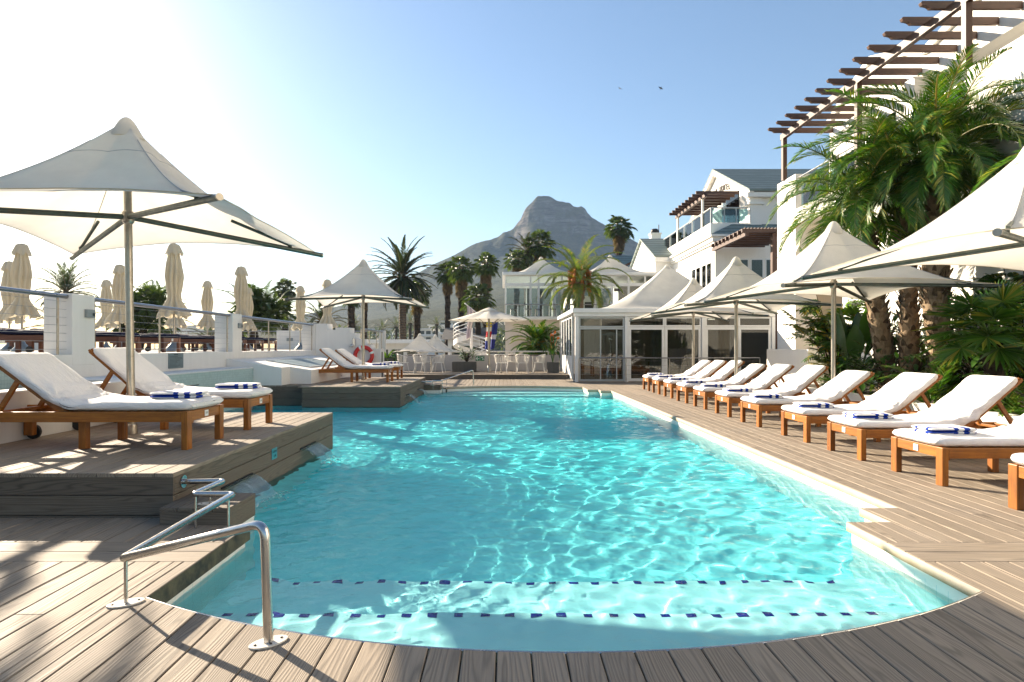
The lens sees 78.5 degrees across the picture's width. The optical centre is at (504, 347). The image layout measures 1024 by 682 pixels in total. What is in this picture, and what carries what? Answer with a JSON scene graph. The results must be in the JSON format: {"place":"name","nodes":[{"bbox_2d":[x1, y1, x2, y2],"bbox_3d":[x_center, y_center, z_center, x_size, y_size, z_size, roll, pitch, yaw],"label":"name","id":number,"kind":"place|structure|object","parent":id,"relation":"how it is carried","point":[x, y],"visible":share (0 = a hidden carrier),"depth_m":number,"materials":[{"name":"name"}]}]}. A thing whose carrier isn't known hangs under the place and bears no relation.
{"place":"outdoors","nodes":[
{"label":"outdoors","id":0,"kind":"place"},
{"bbox_2d":[0,349,291,352],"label":"terrace","id":1,"kind":"structure","parent":0,"point":[157,351],"depth_m":18.49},
{"bbox_2d":[0,261,25,350],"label":"folded umbrella","id":2,"kind":"object","parent":1,"relation":"on","point":[6,267],"visible":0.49,"depth_m":20.25,"materials":[{"name":"beige fabric"}]},
{"bbox_2d":[2,243,39,351],"bbox_3d":[-13.031,-1.335,16.882,0.869,2.930,0.880,0,0,6],"label":"folded umbrella","id":3,"kind":"object","parent":1,"relation":"on","point":[21,273],"visible":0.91,"depth_m":16.77,"materials":[{"name":"beige fabric"}]},
{"bbox_2d":[0,327,43,352],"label":"sun lounger","id":4,"kind":"object","parent":1,"relation":"on","point":[24,334],"visible":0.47,"depth_m":11.83,"materials":[{"name":"red wood"}]},
{"bbox_2d":[26,328,139,352],"bbox_3d":[-9.345,-0.143,13.913,2.130,0.546,0.774,0,0,1],"label":"sun lounger","id":5,"kind":"object","parent":1,"relation":"on","point":[118,337],"visible":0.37,"depth_m":13.57,"materials":[{"name":"red wood"}]},
{"bbox_2d":[95,280,118,347],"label":"folded umbrella","id":6,"kind":"object","parent":1,"relation":"on","point":[106,293],"visible":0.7,"depth_m":25.87,"materials":[{"name":"beige fabric"}]},
{"bbox_2d":[104,264,134,347],"bbox_3d":[-12.979,-1.335,21.205,0.868,2.930,0.816,0,0,-14],"label":"folded umbrella","id":7,"kind":"object","parent":1,"relation":"on","point":[118,293],"visible":0.77,"depth_m":21.05,"materials":[{"name":"beige fabric"}]},
{"bbox_2d":[95,330,180,351],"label":"sun lounger","id":8,"kind":"object","parent":1,"relation":"on","point":[154,338],"visible":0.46,"depth_m":15.19,"materials":[{"name":"red wood"}]},
{"bbox_2d":[95,279,193,349],"bbox_3d":[-18.625,-0.126,31.978,4.972,6.936,3.718,0,0,0],"label":"bushy palm","id":9,"kind":"object","parent":1,"relation":"on","point":[154,295],"visible":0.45,"depth_m":31.59,"materials":[{"name":"green plant"}]},
{"bbox_2d":[156,243,191,351],"bbox_3d":[-8.880,-1.335,16.907,0.868,2.930,0.816,0,0,-22],"label":"folded umbrella","id":10,"kind":"object","parent":1,"relation":"on","point":[174,277],"visible":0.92,"depth_m":16.77,"materials":[{"name":"beige fabric"}]},
{"bbox_2d":[143,333,214,351],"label":"sun lounger","id":11,"kind":"object","parent":1,"relation":"on","point":[192,339],"visible":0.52,"depth_m":17.86,"materials":[{"name":"red wood"}]},
{"bbox_2d":[196,281,214,349],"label":"folded umbrella","id":12,"kind":"object","parent":1,"relation":"on","point":[207,301],"visible":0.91,"depth_m":26.26,"materials":[{"name":"beige fabric"}]},
{"bbox_2d":[234,266,252,350],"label":"folded umbrella","id":13,"kind":"object","parent":1,"relation":"on","point":[241,291],"visible":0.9,"depth_m":21.57,"materials":[{"name":"beige fabric"}]},
{"bbox_2d":[291,286,306,349],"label":"folded umbrella","id":14,"kind":"object","parent":1,"relation":"on","point":[300,305],"visible":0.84,"depth_m":28.45,"materials":[{"name":"beige fabric"}]},
{"bbox_2d":[277,331,301,349],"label":"pillar","id":15,"kind":"structure","parent":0,"point":[282,340],"depth_m":32.90,"materials":[{"name":"white paint"}]},
{"bbox_2d":[0,196,637,343],"bbox_3d":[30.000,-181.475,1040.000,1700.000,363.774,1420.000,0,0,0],"label":"mountain","id":16,"kind":"structure","parent":0,"point":[571,227],"depth_m":1419.70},
{"bbox_2d":[384,371,569,379],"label":"terrace","id":17,"kind":"structure","parent":0,"point":[436,375],"depth_m":25.52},
{"bbox_2d":[404,351,558,370],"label":"terrace parapet","id":18,"kind":"structure","parent":17,"relation":"attached to","point":[450,359],"depth_m":29.80,"materials":[{"name":"grey paint"}]},
{"bbox_2d":[449,308,528,372],"bbox_3d":[-0.670,-0.313,27.600,3.363,2.858,3.363,0,0,-22],"label":"market umbrella","id":19,"kind":"object","parent":17,"relation":"on","point":[488,315],"visible":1,"depth_m":27.42,"materials":[{"name":"beige fabric"}]},
{"bbox_2d":[0,0,958,347],"label":"sky","id":20,"kind":"structure","parent":0,"point":[342,127],"materials":[{"name":"blue"}]},
{"bbox_2d":[490,350,504,354],"bbox_3d":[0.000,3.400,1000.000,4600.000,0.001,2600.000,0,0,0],"label":"ground","id":21,"kind":"structure","parent":0,"point":[493,353],"depth_m":332.70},
{"bbox_2d":[33,260,101,309],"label":"feather palm","id":22,"kind":"object","parent":21,"relation":"on","point":[65,281],"visible":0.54,"depth_m":45.69,"materials":[{"name":"green plant"}]},
{"bbox_2d":[270,277,296,330],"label":"fan palm","id":23,"kind":"object","parent":21,"relation":"on","point":[286,283],"visible":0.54,"depth_m":59.64,"materials":[{"name":"green plant"}]},
{"bbox_2d":[410,280,431,338],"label":"fan palm","id":24,"kind":"object","parent":21,"relation":"on","point":[416,311],"visible":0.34,"depth_m":65.71,"materials":[{"name":"green plant"}]},
{"bbox_2d":[338,322,504,353],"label":"hillside woods","id":25,"kind":"object","parent":21,"relation":"on","point":[500,342],"visible":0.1,"depth_m":207.99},
{"bbox_2d":[471,251,500,353],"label":"fan palm","id":26,"kind":"object","parent":21,"relation":"on","point":[486,271],"visible":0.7,"depth_m":55.63,"materials":[{"name":"green plant"}]},
{"bbox_2d":[503,249,532,315],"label":"fan palm","id":27,"kind":"object","parent":21,"relation":"on","point":[516,264],"visible":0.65,"depth_m":59.77,"materials":[{"name":"green plant"}]},
{"bbox_2d":[521,229,557,315],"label":"fan palm","id":28,"kind":"object","parent":21,"relation":"on","point":[543,252],"visible":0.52,"depth_m":61.43,"materials":[{"name":"green plant"}]},
{"bbox_2d":[602,215,637,255],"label":"fan palm","id":29,"kind":"object","parent":21,"relation":"on","point":[622,233],"visible":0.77,"depth_m":69.53,"materials":[{"name":"green plant"}]},
{"bbox_2d":[711,227,776,348],"bbox_3d":[10.950,-1.635,27.550,2.500,6.470,4.100,0,0,0],"label":"pergola","id":30,"kind":"object","parent":21,"relation":"on","point":[754,237],"visible":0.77,"depth_m":26.08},
{"bbox_2d":[425,380,570,681],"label":"deck bearers","id":31,"kind":"object","parent":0,"point":[496,662],"visible":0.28,"depth_m":2.61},
{"bbox_2d":[777,0,1023,382],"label":"hotel wing","id":32,"kind":"structure","parent":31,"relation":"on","point":[1007,31],"depth_m":15.58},
{"bbox_2d":[767,0,1022,180],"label":"pergola","id":33,"kind":"object","parent":32,"relation":"on","point":[966,21],"visible":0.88,"depth_m":15.99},
{"bbox_2d":[0,379,1023,681],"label":"pool deck","id":34,"kind":"structure","parent":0,"point":[60,583],"depth_m":2.96,"materials":[{"name":"wood"}]},
{"bbox_2d":[0,370,135,443],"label":"wall","id":35,"kind":"structure","parent":34,"relation":"on","point":[22,396],"depth_m":6.73,"materials":[{"name":"grey paint"}]},
{"bbox_2d":[0,412,332,517],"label":"lounger platform","id":36,"kind":"structure","parent":34,"relation":"on","point":[140,474],"depth_m":5.54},
{"bbox_2d":[0,352,223,449],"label":"sun lounger","id":37,"kind":"object","parent":36,"relation":"on","point":[63,391],"visible":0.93,"depth_m":5.92,"materials":[{"name":"fabric"}]},
{"bbox_2d":[150,390,209,398],"bbox_3d":[-3.259,0.473,6.311,0.472,0.069,0.318,0,0,-4],"label":"folded towel","id":38,"kind":"object","parent":37,"relation":"on","point":[174,394],"visible":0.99,"depth_m":6.17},
{"bbox_2d":[0,117,322,434],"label":"pool umbrella","id":39,"kind":"object","parent":36,"relation":"on","point":[125,184],"visible":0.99,"depth_m":6.92,"materials":[{"name":"white fabric"}]},
{"bbox_2d":[72,347,272,429],"bbox_3d":[-4.005,0.483,7.629,2.130,0.958,0.774,0,0,0],"label":"sun lounger","id":40,"kind":"object","parent":36,"relation":"on","point":[150,377],"visible":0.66,"depth_m":7.36,"materials":[{"name":"fabric"}]},
{"bbox_2d":[44,293,314,376],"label":"terrace wall","id":41,"kind":"structure","parent":34,"relation":"on","point":[76,337],"depth_m":10.66,"materials":[{"name":"white paint"}]},
{"bbox_2d":[0,286,68,354],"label":"terrace railing","id":42,"kind":"object","parent":41,"relation":"on","point":[57,296],"visible":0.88,"depth_m":9.54,"materials":[{"name":"metal"}]},
{"bbox_2d":[95,298,229,352],"bbox_3d":[-7.090,-0.364,13.440,0.076,0.988,5.420,0,0,0],"label":"terrace railing","id":43,"kind":"object","parent":41,"relation":"on","point":[118,302],"visible":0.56,"depth_m":13.01,"materials":[{"name":"metal"}]},
{"bbox_2d":[242,315,312,350],"bbox_3d":[-7.090,-0.364,19.965,0.076,0.988,6.450,0,0,0],"label":"terrace railing","id":44,"kind":"object","parent":41,"relation":"on","point":[272,320],"visible":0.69,"depth_m":19.60,"materials":[{"name":"metal"}]},
{"bbox_2d":[106,475,287,649],"bbox_3d":[-1.924,1.260,3.749,0.725,0.979,2.710,0,0,-30],"label":"pool handrail","id":45,"kind":"object","parent":34,"relation":"on","point":[146,548],"visible":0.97,"depth_m":3.01,"materials":[{"name":"metal"}]},
{"bbox_2d":[315,324,383,376],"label":"stair wall","id":46,"kind":"structure","parent":34,"relation":"on","point":[347,339],"depth_m":23.22,"materials":[{"name":"white paint"}]},
{"bbox_2d":[149,386,979,662],"bbox_3d":[0.335,1.354,11.860,5.702,0.102,18.372,0,0,0],"label":"pool edge board","id":47,"kind":"object","parent":34,"relation":"on","point":[167,592],"visible":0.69,"depth_m":4.28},
{"bbox_2d":[146,591,983,654],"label":"pool edge trim","id":48,"kind":"structure","parent":34,"relation":"on","point":[565,652],"depth_m":2.78,"materials":[{"name":"stone"}]},
{"bbox_2d":[557,264,776,381],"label":"glass pavilion","id":49,"kind":"structure","parent":34,"relation":"on","point":[659,337],"depth_m":24.60,"materials":[{"name":"white metal"}]},
{"bbox_2d":[628,327,664,380],"bbox_3d":[5.315,0.260,23.442,1.350,2.020,0.060,0,0,0],"label":"glass door","id":50,"kind":"structure","parent":49,"relation":"in","point":[629,328],"depth_m":23.41,"materials":[{"name":"white metal"}]},
{"bbox_2d":[578,357,759,381],"bbox_3d":[6.075,0.839,23.050,6.688,0.922,0.044,0,0,0],"label":"pavilion railing","id":51,"kind":"object","parent":34,"relation":"on","point":[626,365],"visible":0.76,"depth_m":23.04,"materials":[{"name":"metal"}]},
{"bbox_2d":[643,360,712,390],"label":"sun lounger","id":52,"kind":"object","parent":34,"relation":"on","point":[697,367],"visible":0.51,"depth_m":18.64,"materials":[{"name":"fabric"}]},
{"bbox_2d":[652,360,726,393],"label":"sun lounger","id":53,"kind":"object","parent":34,"relation":"on","point":[709,370],"visible":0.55,"depth_m":17.29,"materials":[{"name":"fabric"}]},
{"bbox_2d":[629,278,769,366],"bbox_3d":[6.020,-0.455,19.950,3.445,3.510,3.445,0,0,0],"label":"pool umbrella","id":54,"kind":"object","parent":34,"relation":"on","point":[692,288],"visible":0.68,"depth_m":19.73,"materials":[{"name":"white fabric"}]},
{"bbox_2d":[664,360,745,398],"bbox_3d":[5.265,0.821,16.212,2.130,0.958,0.774,0,0,0],"label":"sun lounger","id":55,"kind":"object","parent":34,"relation":"on","point":[725,372],"visible":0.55,"depth_m":15.92,"materials":[{"name":"fabric"}]},
{"bbox_2d":[676,364,771,402],"bbox_3d":[5.235,0.845,14.854,2.130,0.910,0.774,0,0,-1],"label":"sun lounger","id":56,"kind":"object","parent":34,"relation":"on","point":[747,374],"visible":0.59,"depth_m":14.56,"materials":[{"name":"fabric"}]},
{"bbox_2d":[650,257,842,375],"bbox_3d":[5.660,-0.455,15.300,3.445,3.510,3.445,0,0,1],"label":"pool umbrella","id":57,"kind":"object","parent":34,"relation":"on","point":[736,274],"visible":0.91,"depth_m":14.97,"materials":[{"name":"white fabric"}]},
{"bbox_2d":[693,364,805,409],"bbox_3d":[5.215,0.832,13.433,2.130,0.936,0.780,0,0,-1],"label":"sun lounger","id":58,"kind":"object","parent":34,"relation":"on","point":[769,377],"visible":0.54,"depth_m":13.16,"materials":[{"name":"fabric"}]},
{"bbox_2d":[715,365,842,416],"bbox_3d":[5.205,0.821,11.993,2.130,0.958,0.774,0,0,0],"label":"sun lounger","id":59,"kind":"object","parent":34,"relation":"on","point":[803,378],"visible":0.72,"depth_m":11.72,"materials":[{"name":"fabric"}]},
{"bbox_2d":[767,349,823,387],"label":"screen wall","id":60,"kind":"structure","parent":34,"relation":"on","point":[795,358],"depth_m":17.52,"materials":[{"name":"white paint"}]},
{"bbox_2d":[740,370,874,426],"bbox_3d":[5.165,0.845,10.555,2.130,0.910,0.774,0,0,-1],"label":"sun lounger","id":61,"kind":"object","parent":34,"relation":"on","point":[839,387],"visible":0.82,"depth_m":10.28,"materials":[{"name":"fabric"}]},
{"bbox_2d":[704,221,1006,379],"bbox_3d":[5.780,-0.455,11.000,3.445,3.510,3.445,0,0,-1],"label":"pool umbrella","id":62,"kind":"object","parent":34,"relation":"on","point":[834,243],"visible":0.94,"depth_m":10.73,"materials":[{"name":"white fabric"}]},
{"bbox_2d":[781,372,942,442],"bbox_3d":[5.145,0.832,8.902,2.130,0.936,0.780,0,0,-1],"label":"sun lounger","id":63,"kind":"object","parent":34,"relation":"on","point":[899,394],"visible":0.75,"depth_m":8.66,"materials":[{"name":"fabric"}]},
{"bbox_2d":[773,383,1022,424],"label":"garden planter","id":64,"kind":"object","parent":34,"relation":"on","point":[917,405],"visible":0.09,"depth_m":10.59,"materials":[{"name":"white paint"}]},
{"bbox_2d":[778,295,891,377],"bbox_3d":[7.569,-0.248,14.729,2.291,2.510,2.655,0,0,0],"label":"split leaf plant","id":65,"kind":"object","parent":64,"relation":"on","point":[850,310],"visible":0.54,"depth_m":14.45,"materials":[{"name":"green plant"}]},
{"bbox_2d":[836,308,872,392],"bbox_3d":[7.553,-0.007,13.506,0.840,2.027,0.843,0,0,0],"label":"banana plant","id":66,"kind":"object","parent":64,"relation":"on","point":[859,331],"visible":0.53,"depth_m":13.29,"materials":[{"name":"green plant"}]},
{"bbox_2d":[766,115,975,390],"bbox_3d":[7.457,-1.787,12.986,3.689,5.689,3.848,0,0,34],"label":"palm tree","id":67,"kind":"object","parent":64,"relation":"on","point":[879,323],"visible":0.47,"depth_m":12.66,"materials":[{"name":"green plant"}]},
{"bbox_2d":[836,340,935,391],"bbox_3d":[7.728,0.429,12.425,1.992,1.169,2.442,0,0,0],"label":"dark shrub","id":68,"kind":"object","parent":64,"relation":"on","point":[869,368],"visible":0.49,"depth_m":12.52,"materials":[{"name":"green plant"}]},
{"bbox_2d":[787,60,1012,398],"bbox_3d":[7.997,-2.039,12.508,4.016,6.188,3.959,0,0,0],"label":"palm tree","id":69,"kind":"object","parent":64,"relation":"on","point":[907,313],"visible":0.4,"depth_m":12.31,"materials":[{"name":"green plant"}]},
{"bbox_2d":[879,361,959,403],"bbox_3d":[7.481,0.757,11.014,1.798,1.039,1.735,0,0,0],"label":"young palm","id":70,"kind":"object","parent":64,"relation":"in","point":[934,390],"visible":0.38,"depth_m":10.87,"materials":[{"name":"green plant"}]},
{"bbox_2d":[821,42,1023,399],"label":"palm tree","id":71,"kind":"object","parent":64,"relation":"on","point":[928,213],"visible":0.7,"depth_m":11.60,"materials":[{"name":"green plant"}]},
{"bbox_2d":[823,46,1023,366],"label":"palm tree","id":72,"kind":"object","parent":64,"relation":"on","point":[1002,130],"visible":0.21,"depth_m":11.85,"materials":[{"name":"green plant"}]},
{"bbox_2d":[912,278,1023,409],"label":"fan palm","id":73,"kind":"object","parent":64,"relation":"on","point":[993,350],"visible":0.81,"depth_m":9.48,"materials":[{"name":"green plant"}]},
{"bbox_2d":[925,325,1023,389],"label":"dark shrub","id":74,"kind":"object","parent":64,"relation":"on","point":[970,364],"visible":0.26,"depth_m":11.11,"materials":[{"name":"green plant"}]},
{"bbox_2d":[967,269,1023,393],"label":"split leaf plant","id":75,"kind":"object","parent":64,"relation":"on","point":[991,278],"visible":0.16,"depth_m":11.26,"materials":[{"name":"green plant"}]},
{"bbox_2d":[969,79,1023,194],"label":"palm tree","id":76,"kind":"object","parent":64,"relation":"on","point":[1007,160],"visible":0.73,"depth_m":9.50,"materials":[{"name":"green plant"}]},
{"bbox_2d":[972,372,1023,416],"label":"young palm","id":77,"kind":"object","parent":64,"relation":"in","point":[1016,410],"visible":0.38,"depth_m":9.00,"materials":[{"name":"green plant"}]},
{"bbox_2d":[801,147,1023,280],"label":"pool umbrella","id":78,"kind":"object","parent":34,"relation":"on","point":[983,225],"visible":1,"depth_m":7.34,"materials":[{"name":"white fabric"}]},
{"bbox_2d":[827,375,1022,460],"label":"sun lounger","id":79,"kind":"object","parent":34,"relation":"on","point":[970,401],"visible":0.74,"depth_m":7.31,"materials":[{"name":"fabric"}]},
{"bbox_2d":[841,411,893,418],"bbox_3d":[4.340,0.811,7.491,0.472,0.069,0.318,0,0,-2],"label":"folded towel","id":80,"kind":"object","parent":79,"relation":"on","point":[866,415],"visible":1,"depth_m":7.36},
{"bbox_2d":[891,414,1023,486],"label":"sun lounger","id":81,"kind":"object","parent":34,"relation":"on","point":[992,446],"visible":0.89,"depth_m":5.92,"materials":[{"name":"fabric"}]},
{"bbox_2d":[910,424,976,433],"bbox_3d":[4.343,0.811,6.203,0.472,0.069,0.318,0,0,0],"label":"folded towel","id":82,"kind":"object","parent":81,"relation":"on","point":[939,429],"visible":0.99,"depth_m":6.07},
{"bbox_2d":[1008,453,1023,509],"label":"sun lounger","id":83,"kind":"object","parent":34,"relation":"on","point":[1015,486],"visible":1,"depth_m":4.99,"materials":[{"name":"brown wood"}]},
{"bbox_2d":[171,390,954,650],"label":"pool water","id":84,"kind":"structure","parent":0,"point":[531,520],"depth_m":4.69,"materials":[{"name":"liquid"}]},
{"bbox_2d":[167,388,968,603],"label":"pool wall","id":85,"kind":"structure","parent":0,"point":[946,590],"depth_m":5.71,"materials":[{"name":"tile"}]},
{"bbox_2d":[630,169,817,319],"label":"gabled hotel","id":86,"kind":"structure","parent":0,"point":[697,258],"depth_m":32.06,"materials":[{"name":"white paint"}]},
{"bbox_2d":[669,191,738,242],"bbox_3d":[10.625,-6.920,33.800,2.150,1.780,5.400,0,0,0],"label":"pergola","id":87,"kind":"object","parent":86,"relation":"on","point":[698,203],"visible":0.93,"depth_m":33.09,"materials":[{"name":"brown paint"}]},
{"bbox_2d":[723,190,738,222],"bbox_3d":[11.972,-7.010,33.200,0.044,1.980,2.400,0,0,0],"label":"balcony door","id":88,"kind":"structure","parent":86,"relation":"in","point":[730,214],"depth_m":33.07,"materials":[{"name":"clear glass"}]},
{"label":"pool floor","id":89,"kind":"structure","parent":0,"visible":0},
{"bbox_2d":[83,367,252,410],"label":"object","id":90,"kind":"structure","parent":89,"relation":"on","point":[209,377],"depth_m":13.54,"materials":[{"name":"liquid"}]},
{"bbox_2d":[159,493,255,525],"bbox_3d":[-2.260,2.038,4.814,0.514,1.725,0.473,0,0,0],"label":"deck step","id":91,"kind":"object","parent":89,"relation":"on","point":[242,507],"visible":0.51,"depth_m":4.62,"materials":[{"name":"wood"}]},
{"bbox_2d":[260,377,424,406],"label":"lounger platform","id":92,"kind":"structure","parent":89,"relation":"on","point":[367,392],"depth_m":15.30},
{"bbox_2d":[226,355,361,386],"bbox_3d":[-6.020,0.650,19.430,1.940,0.700,7.340,0,0,0],"label":"skylight bench","id":93,"kind":"object","parent":92,"relation":"on","point":[285,370],"visible":0.66,"depth_m":16.40,"materials":[{"name":"white paint"}]},
{"bbox_2d":[283,259,429,379],"bbox_3d":[-4.080,-0.793,18.150,3.445,3.510,3.445,0,0,0],"label":"pool umbrella","id":94,"kind":"object","parent":92,"relation":"on","point":[362,282],"visible":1,"depth_m":17.67,"materials":[{"name":"white fabric"}]},
{"bbox_2d":[319,348,393,381],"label":"sun lounger","id":95,"kind":"object","parent":92,"relation":"on","point":[341,362],"visible":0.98,"depth_m":17.09,"materials":[{"name":"fabric"}]},
{"bbox_2d":[335,349,402,378],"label":"sun lounger","id":96,"kind":"object","parent":92,"relation":"on","point":[348,356],"visible":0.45,"depth_m":18.78,"materials":[{"name":"fabric"}]},
{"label":"lower terrace","id":97,"kind":"structure","parent":0,"visible":0},
{"bbox_2d":[216,280,308,348],"bbox_3d":[-14.316,-0.240,36.198,5.479,7.134,3.989,0,0,26],"label":"bushy palm","id":98,"kind":"object","parent":97,"relation":"on","point":[270,309],"visible":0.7,"depth_m":35.62,"materials":[{"name":"green plant"}]},
{"bbox_2d":[368,339,430,370],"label":"wall","id":99,"kind":"structure","parent":97,"relation":"on","point":[395,344],"depth_m":50.00,"materials":[{"name":"grey paint"}]},
{"bbox_2d":[366,234,438,338],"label":"feather palm","id":100,"kind":"object","parent":97,"relation":"on","point":[402,284],"visible":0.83,"depth_m":59.28,"materials":[{"name":"green plant"}]},
{"bbox_2d":[392,333,446,353],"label":"pool umbrella","id":101,"kind":"object","parent":97,"relation":"on","point":[419,342],"visible":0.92,"depth_m":41.22,"materials":[{"name":"white fabric"}]},
{"bbox_2d":[433,261,457,354],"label":"fan palm","id":102,"kind":"object","parent":97,"relation":"on","point":[447,289],"visible":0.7,"depth_m":57.76,"materials":[{"name":"green plant"}]},
{"bbox_2d":[445,254,478,328],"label":"fan palm","id":103,"kind":"object","parent":97,"relation":"on","point":[462,275],"visible":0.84,"depth_m":51.69,"materials":[{"name":"green plant"}]},
{"bbox_2d":[441,328,485,354],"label":"building","id":104,"kind":"structure","parent":97,"relation":"on","point":[448,335],"depth_m":49.23,"materials":[{"name":"grey paint"}]},
{"bbox_2d":[453,322,487,354],"bbox_3d":[-1.721,0.555,33.001,1.958,4.049,1.954,0,0,0],"label":"spiral stair","id":105,"kind":"object","parent":97,"relation":"on","point":[457,340],"visible":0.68,"depth_m":32.96,"materials":[{"name":"white paint"}]},
{"bbox_2d":[459,282,496,349],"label":"fan palm","id":106,"kind":"object","parent":97,"relation":"on","point":[477,302],"visible":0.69,"depth_m":49.63,"materials":[{"name":"green plant"}]},
{"bbox_2d":[507,230,540,315],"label":"feather palm","id":107,"kind":"object","parent":97,"relation":"on","point":[523,244],"visible":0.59,"depth_m":61.72,"materials":[{"name":"green plant"}]},
{"bbox_2d":[503,316,574,365],"bbox_3d":[1.778,0.516,31.177,3.752,4.145,3.459,0,0,0],"label":"palm","id":108,"kind":"object","parent":97,"relation":"on","point":[537,336],"visible":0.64,"depth_m":30.76,"materials":[{"name":"green plant"}]},
{"bbox_2d":[533,234,633,373],"bbox_3d":[4.042,-1.613,32.980,5.174,8.229,5.472,0,0,0],"label":"date palm","id":109,"kind":"object","parent":97,"relation":"on","point":[576,282],"visible":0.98,"depth_m":32.62,"materials":[{"name":"green plant"}]},
{"bbox_2d":[502,255,680,378],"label":"glass restaurant","id":110,"kind":"structure","parent":97,"relation":"on","point":[526,278],"depth_m":36.35,"materials":[{"name":"grey paint"}]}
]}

